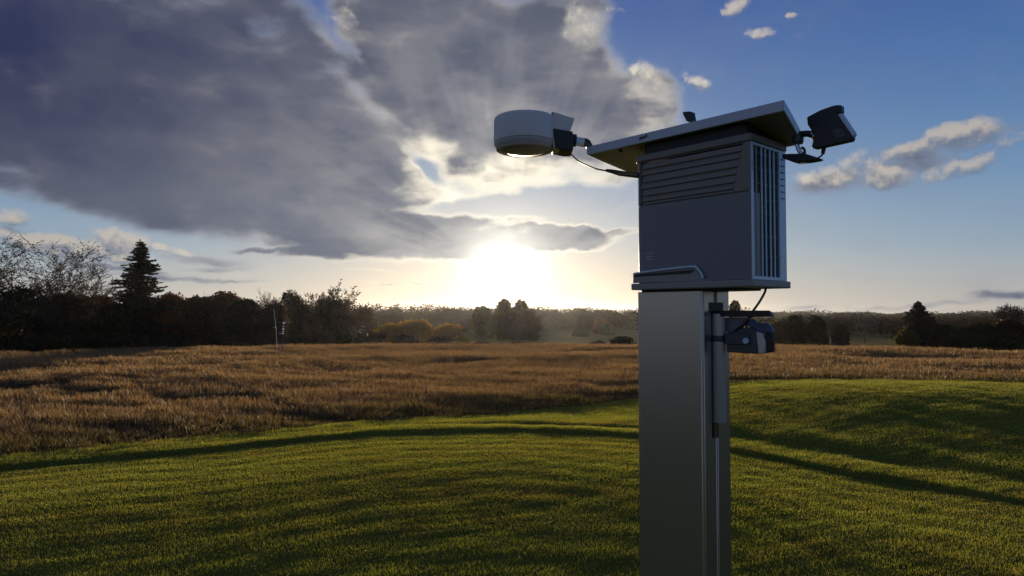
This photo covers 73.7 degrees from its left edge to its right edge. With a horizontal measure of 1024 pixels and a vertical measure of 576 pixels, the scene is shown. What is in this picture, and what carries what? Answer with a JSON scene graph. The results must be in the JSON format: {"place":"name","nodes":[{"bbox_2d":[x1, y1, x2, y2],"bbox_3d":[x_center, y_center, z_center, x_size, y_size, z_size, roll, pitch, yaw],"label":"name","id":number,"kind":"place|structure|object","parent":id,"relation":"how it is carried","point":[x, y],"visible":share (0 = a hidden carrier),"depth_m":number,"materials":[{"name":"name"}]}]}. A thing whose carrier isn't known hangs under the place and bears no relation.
{"place":"outdoors","nodes":[
{"label":"outdoors","id":0,"kind":"place"},
{"bbox_2d":[0,314,1023,575],"bbox_3d":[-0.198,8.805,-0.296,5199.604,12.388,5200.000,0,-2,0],"label":"ground","id":1,"kind":"structure","parent":0,"point":[562,334],"depth_m":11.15,"materials":[{"name":"green plant"}]},
{"bbox_2d":[0,335,22,351],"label":"dark shrub","id":2,"kind":"object","parent":1,"relation":"on","point":[4,346],"visible":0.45,"depth_m":106.27,"materials":[{"name":"green plant"}]},
{"bbox_2d":[3,335,66,352],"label":"dark shrub","id":3,"kind":"object","parent":1,"relation":"on","point":[39,343],"visible":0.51,"depth_m":103.51,"materials":[{"name":"green plant"}]},
{"bbox_2d":[0,284,70,348],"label":"leafy tree","id":4,"kind":"object","parent":1,"relation":"on","point":[9,325],"visible":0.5,"depth_m":113.66,"materials":[{"name":"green plant"}]},
{"bbox_2d":[0,234,112,342],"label":"deciduous tree","id":5,"kind":"object","parent":1,"relation":"on","point":[6,270],"visible":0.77,"depth_m":114.99,"materials":[{"name":"brown plant"}]},
{"bbox_2d":[25,291,99,351],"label":"leafy tree","id":6,"kind":"object","parent":1,"relation":"on","point":[72,309],"visible":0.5,"depth_m":117.66,"materials":[{"name":"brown plant"}]},
{"bbox_2d":[19,257,128,335],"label":"deciduous tree","id":7,"kind":"object","parent":1,"relation":"on","point":[69,279],"visible":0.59,"depth_m":118.93,"materials":[{"name":"brown plant"}]},
{"bbox_2d":[57,332,110,351],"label":"dark shrub","id":8,"kind":"object","parent":1,"relation":"on","point":[94,340],"visible":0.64,"depth_m":105.93,"materials":[{"name":"green plant"}]},
{"bbox_2d":[67,294,116,340],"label":"leafy tree","id":9,"kind":"object","parent":1,"relation":"on","point":[101,302],"visible":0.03,"depth_m":126.61,"materials":[{"name":"green plant"}]},
{"bbox_2d":[105,332,159,349],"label":"dark shrub","id":10,"kind":"object","parent":1,"relation":"on","point":[133,340],"visible":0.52,"depth_m":103.63,"materials":[{"name":"green plant"}]},
{"bbox_2d":[96,239,179,344],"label":"spruce tree","id":11,"kind":"object","parent":1,"relation":"on","point":[141,304],"visible":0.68,"depth_m":123.65,"materials":[{"name":"green plant"}]},
{"bbox_2d":[151,291,189,344],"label":"leafy tree","id":12,"kind":"object","parent":1,"relation":"on","point":[176,299],"visible":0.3,"depth_m":129.86,"materials":[{"name":"green plant"}]},
{"bbox_2d":[155,331,201,349],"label":"dark shrub","id":13,"kind":"object","parent":1,"relation":"on","point":[179,338],"visible":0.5,"depth_m":106.36,"materials":[{"name":"green plant"}]},
{"bbox_2d":[166,294,233,343],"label":"leafy tree","id":14,"kind":"object","parent":1,"relation":"on","point":[197,311],"visible":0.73,"depth_m":126.18,"materials":[{"name":"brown plant"}]},
{"bbox_2d":[190,332,247,346],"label":"dark shrub","id":15,"kind":"object","parent":1,"relation":"on","point":[216,340],"visible":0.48,"depth_m":104.60,"materials":[{"name":"green plant"}]},
{"bbox_2d":[204,291,240,335],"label":"leafy tree","id":16,"kind":"object","parent":1,"relation":"on","point":[223,299],"visible":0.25,"depth_m":132.82,"materials":[{"name":"green plant"}]},
{"bbox_2d":[221,297,273,343],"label":"leafy tree","id":17,"kind":"object","parent":1,"relation":"on","point":[242,311],"visible":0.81,"depth_m":124.11,"materials":[{"name":"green plant"}]},
{"bbox_2d":[241,334,278,346],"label":"dark shrub","id":18,"kind":"object","parent":1,"relation":"on","point":[260,340],"visible":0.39,"depth_m":106.66,"materials":[{"name":"green plant"}]},
{"bbox_2d":[243,287,280,324],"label":"bare tree","id":19,"kind":"object","parent":1,"relation":"on","point":[267,301],"visible":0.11,"depth_m":147.85,"materials":[{"name":"plant"}]},
{"bbox_2d":[256,301,292,344],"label":"leafy tree","id":20,"kind":"object","parent":1,"relation":"on","point":[280,313],"visible":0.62,"depth_m":128.72,"materials":[{"name":"green plant"}]},
{"bbox_2d":[273,309,276,346],"bbox_3d":[-17.989,3.421,51.914,0.373,3.600,0.110,0,-2,0],"label":"thin mast","id":21,"kind":"object","parent":1,"relation":"on","point":[276,331],"visible":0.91,"depth_m":51.90,"materials":[{"name":"grey metal"}]},
{"bbox_2d":[0,297,558,341],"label":"wood","id":22,"kind":"object","parent":1,"relation":"on","point":[452,315],"visible":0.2,"depth_m":280.81,"materials":[{"name":"green plant"}]},
{"bbox_2d":[279,322,284,352],"bbox_3d":[-17.471,3.899,51.898,0.441,2.691,0.210,0,-2,0],"label":"weather post","id":23,"kind":"object","parent":1,"relation":"on","point":[282,333],"visible":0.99,"depth_m":51.86,"materials":[{"name":"white plastic"}]},
{"bbox_2d":[279,290,303,334],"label":"leafy tree","id":24,"kind":"object","parent":1,"relation":"on","point":[291,300],"visible":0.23,"depth_m":146.79,"materials":[{"name":"green plant"}]},
{"bbox_2d":[277,332,316,345],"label":"dark shrub","id":25,"kind":"object","parent":1,"relation":"on","point":[300,338],"visible":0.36,"depth_m":106.69,"materials":[{"name":"green plant"}]},
{"bbox_2d":[287,303,319,342],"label":"leafy tree","id":26,"kind":"object","parent":1,"relation":"on","point":[294,323],"visible":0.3,"depth_m":124.49,"materials":[{"name":"green plant"}]},
{"bbox_2d":[303,298,360,344],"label":"leafy tree","id":27,"kind":"object","parent":1,"relation":"on","point":[321,313],"visible":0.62,"depth_m":116.19,"materials":[{"name":"green plant"}]},
{"bbox_2d":[295,279,370,335],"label":"deciduous tree","id":28,"kind":"object","parent":1,"relation":"on","point":[325,297],"visible":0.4,"depth_m":120.58,"materials":[{"name":"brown plant"}]},
{"bbox_2d":[313,329,381,344],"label":"dark shrub","id":29,"kind":"object","parent":1,"relation":"on","point":[341,338],"visible":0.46,"depth_m":108.42,"materials":[{"name":"green plant"}]},
{"bbox_2d":[357,326,369,343],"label":"white flecked shrub","id":30,"kind":"object","parent":1,"relation":"on","point":[365,333],"visible":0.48,"depth_m":103.63,"materials":[{"name":"green plant"}]},
{"bbox_2d":[352,305,379,343],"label":"leafy tree","id":31,"kind":"object","parent":1,"relation":"on","point":[372,325],"visible":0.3,"depth_m":137.20,"materials":[{"name":"green plant"}]},
{"bbox_2d":[357,331,390,342],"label":"dark shrub","id":32,"kind":"object","parent":1,"relation":"on","point":[374,336],"visible":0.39,"depth_m":110.94,"materials":[{"name":"green plant"}]},
{"bbox_2d":[369,322,404,343],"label":"golden bush","id":33,"kind":"object","parent":1,"relation":"on","point":[389,330],"visible":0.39,"depth_m":132.90,"materials":[{"name":"yellow plant"}]},
{"bbox_2d":[391,333,422,343],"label":"dark shrub","id":34,"kind":"object","parent":1,"relation":"on","point":[403,338],"visible":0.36,"depth_m":113.06,"materials":[{"name":"green plant"}]},
{"bbox_2d":[383,318,440,342],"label":"golden bush","id":35,"kind":"object","parent":1,"relation":"on","point":[417,328],"visible":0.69,"depth_m":132.79,"materials":[{"name":"yellow plant"}]},
{"bbox_2d":[426,335,454,342],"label":"dark shrub","id":36,"kind":"object","parent":1,"relation":"on","point":[442,339],"visible":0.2,"depth_m":115.03,"materials":[{"name":"green plant"}]},
{"bbox_2d":[433,323,470,343],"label":"golden bush","id":37,"kind":"object","parent":1,"relation":"on","point":[447,330],"visible":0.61,"depth_m":133.36,"materials":[{"name":"yellow plant"}]},
{"bbox_2d":[472,341,491,343],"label":"scrub mound","id":38,"kind":"object","parent":1,"relation":"on","point":[482,342],"visible":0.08,"depth_m":99.39,"materials":[{"name":"green plant"}]},
{"bbox_2d":[467,305,500,339],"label":"leafy tree","id":39,"kind":"object","parent":1,"relation":"on","point":[483,322],"visible":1,"depth_m":202.53,"materials":[{"name":"green plant"}]},
{"bbox_2d":[494,298,514,339],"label":"leafy tree","id":40,"kind":"object","parent":1,"relation":"on","point":[503,307],"visible":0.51,"depth_m":208.47,"materials":[{"name":"green plant"}]},
{"bbox_2d":[496,312,526,340],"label":"leafy tree","id":41,"kind":"object","parent":1,"relation":"on","point":[512,325],"visible":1,"depth_m":197.29,"materials":[{"name":"green plant"}]},
{"bbox_2d":[0,341,1023,455],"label":"dry meadow grass","id":42,"kind":"structure","parent":1,"relation":"on","point":[170,364],"depth_m":30.81,"materials":[{"name":"brown plant"}]},
{"bbox_2d":[513,299,528,339],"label":"leafy tree","id":43,"kind":"object","parent":1,"relation":"on","point":[520,306],"visible":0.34,"depth_m":210.76,"materials":[{"name":"green plant"}]},
{"bbox_2d":[519,310,543,340],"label":"leafy tree","id":44,"kind":"object","parent":1,"relation":"on","point":[534,325],"visible":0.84,"depth_m":203.08,"materials":[{"name":"green plant"}]},
{"bbox_2d":[351,305,764,330],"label":"wood","id":45,"kind":"object","parent":1,"relation":"on","point":[626,319],"visible":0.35,"depth_m":388.83,"materials":[{"name":"green plant"}]},
{"bbox_2d":[571,317,589,336],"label":"leafy tree","id":46,"kind":"object","parent":1,"relation":"on","point":[580,325],"visible":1,"depth_m":247.72,"materials":[{"name":"green plant"}]},
{"bbox_2d":[589,340,604,343],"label":"scrub mound","id":47,"kind":"object","parent":1,"relation":"on","point":[598,341],"visible":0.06,"depth_m":87.41,"materials":[{"name":"green plant"}]},
{"bbox_2d":[591,317,606,333],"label":"leafy tree","id":48,"kind":"object","parent":1,"relation":"on","point":[598,322],"visible":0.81,"depth_m":287.73,"materials":[{"name":"green plant"}]},
{"bbox_2d":[599,322,615,334],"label":"green bush","id":49,"kind":"object","parent":1,"relation":"on","point":[607,328],"visible":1,"depth_m":279.70,"materials":[{"name":"green plant"}]},
{"bbox_2d":[607,336,637,344],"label":"scrub mound","id":50,"kind":"object","parent":1,"relation":"on","point":[621,340],"visible":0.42,"depth_m":82.93,"materials":[{"name":"green plant"}]},
{"bbox_2d":[494,100,856,575],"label":"sensor station","id":51,"kind":"object","parent":1,"relation":"on","point":[712,209],"visible":1,"depth_m":2.39,"materials":[{"name":"silver metal"}]},
{"bbox_2d":[411,307,1023,317],"bbox_3d":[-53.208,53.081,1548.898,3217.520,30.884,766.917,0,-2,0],"label":"wood","id":52,"kind":"object","parent":1,"relation":"on","point":[902,314],"visible":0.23,"depth_m":1399.45,"materials":[{"name":"green plant"}]},
{"bbox_2d":[729,300,743,328],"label":"leafy tree","id":53,"kind":"object","parent":1,"relation":"on","point":[734,305],"visible":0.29,"depth_m":238.70,"materials":[{"name":"green plant"}]},
{"bbox_2d":[769,319,786,344],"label":"leafy tree","id":54,"kind":"object","parent":1,"relation":"on","point":[777,325],"visible":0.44,"depth_m":148.23,"materials":[{"name":"green plant"}]},
{"bbox_2d":[782,314,808,344],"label":"leafy tree","id":55,"kind":"object","parent":1,"relation":"on","point":[795,331],"visible":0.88,"depth_m":143.54,"materials":[{"name":"green plant"}]},
{"bbox_2d":[803,315,829,345],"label":"leafy tree","id":56,"kind":"object","parent":1,"relation":"on","point":[818,331],"visible":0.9,"depth_m":146.22,"materials":[{"name":"green plant"}]},
{"bbox_2d":[830,322,853,345],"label":"leafy tree","id":57,"kind":"object","parent":1,"relation":"on","point":[840,333],"visible":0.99,"depth_m":168.57,"materials":[{"name":"green plant"}]},
{"bbox_2d":[852,314,875,343],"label":"birch tree","id":58,"kind":"object","parent":1,"relation":"on","point":[863,326],"visible":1,"depth_m":174.32,"materials":[{"name":"green plant"}]},
{"bbox_2d":[742,311,1023,340],"bbox_3d":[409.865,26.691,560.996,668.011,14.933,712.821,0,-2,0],"label":"wood","id":59,"kind":"object","parent":1,"relation":"on","point":[884,325],"visible":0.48,"depth_m":326.27,"materials":[{"name":"green plant"}]},
{"bbox_2d":[893,328,920,347],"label":"leafy tree","id":60,"kind":"object","parent":1,"relation":"on","point":[905,337],"visible":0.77,"depth_m":126.74,"materials":[{"name":"green plant"}]},
{"bbox_2d":[889,301,944,347],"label":"spruce tree","id":61,"kind":"object","parent":1,"relation":"on","point":[919,320],"visible":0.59,"depth_m":128.64,"materials":[{"name":"green plant"}]},
{"bbox_2d":[928,322,956,347],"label":"leafy tree","id":62,"kind":"object","parent":1,"relation":"on","point":[942,328],"visible":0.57,"depth_m":126.56,"materials":[{"name":"green plant"}]},
{"bbox_2d":[937,332,985,348],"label":"bush","id":63,"kind":"object","parent":1,"relation":"on","point":[960,340],"visible":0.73,"depth_m":114.59,"materials":[{"name":"green plant"}]},
{"bbox_2d":[975,332,1023,350],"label":"bush","id":64,"kind":"object","parent":1,"relation":"on","point":[1001,341],"visible":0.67,"depth_m":110.52,"materials":[{"name":"green plant"}]},
{"bbox_2d":[990,303,1023,323],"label":"bare tree","id":65,"kind":"object","parent":1,"relation":"on","point":[1008,311],"visible":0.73,"depth_m":188.01,"materials":[{"name":"brown plant"}]},
{"bbox_2d":[991,318,1023,350],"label":"leafy tree","id":66,"kind":"object","parent":1,"relation":"on","point":[1006,324],"visible":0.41,"depth_m":120.39,"materials":[{"name":"green plant"}]},
{"bbox_2d":[0,0,1023,313],"label":"sky","id":67,"kind":"structure","parent":0,"point":[276,147],"materials":[{"name":"blue"}]}
]}

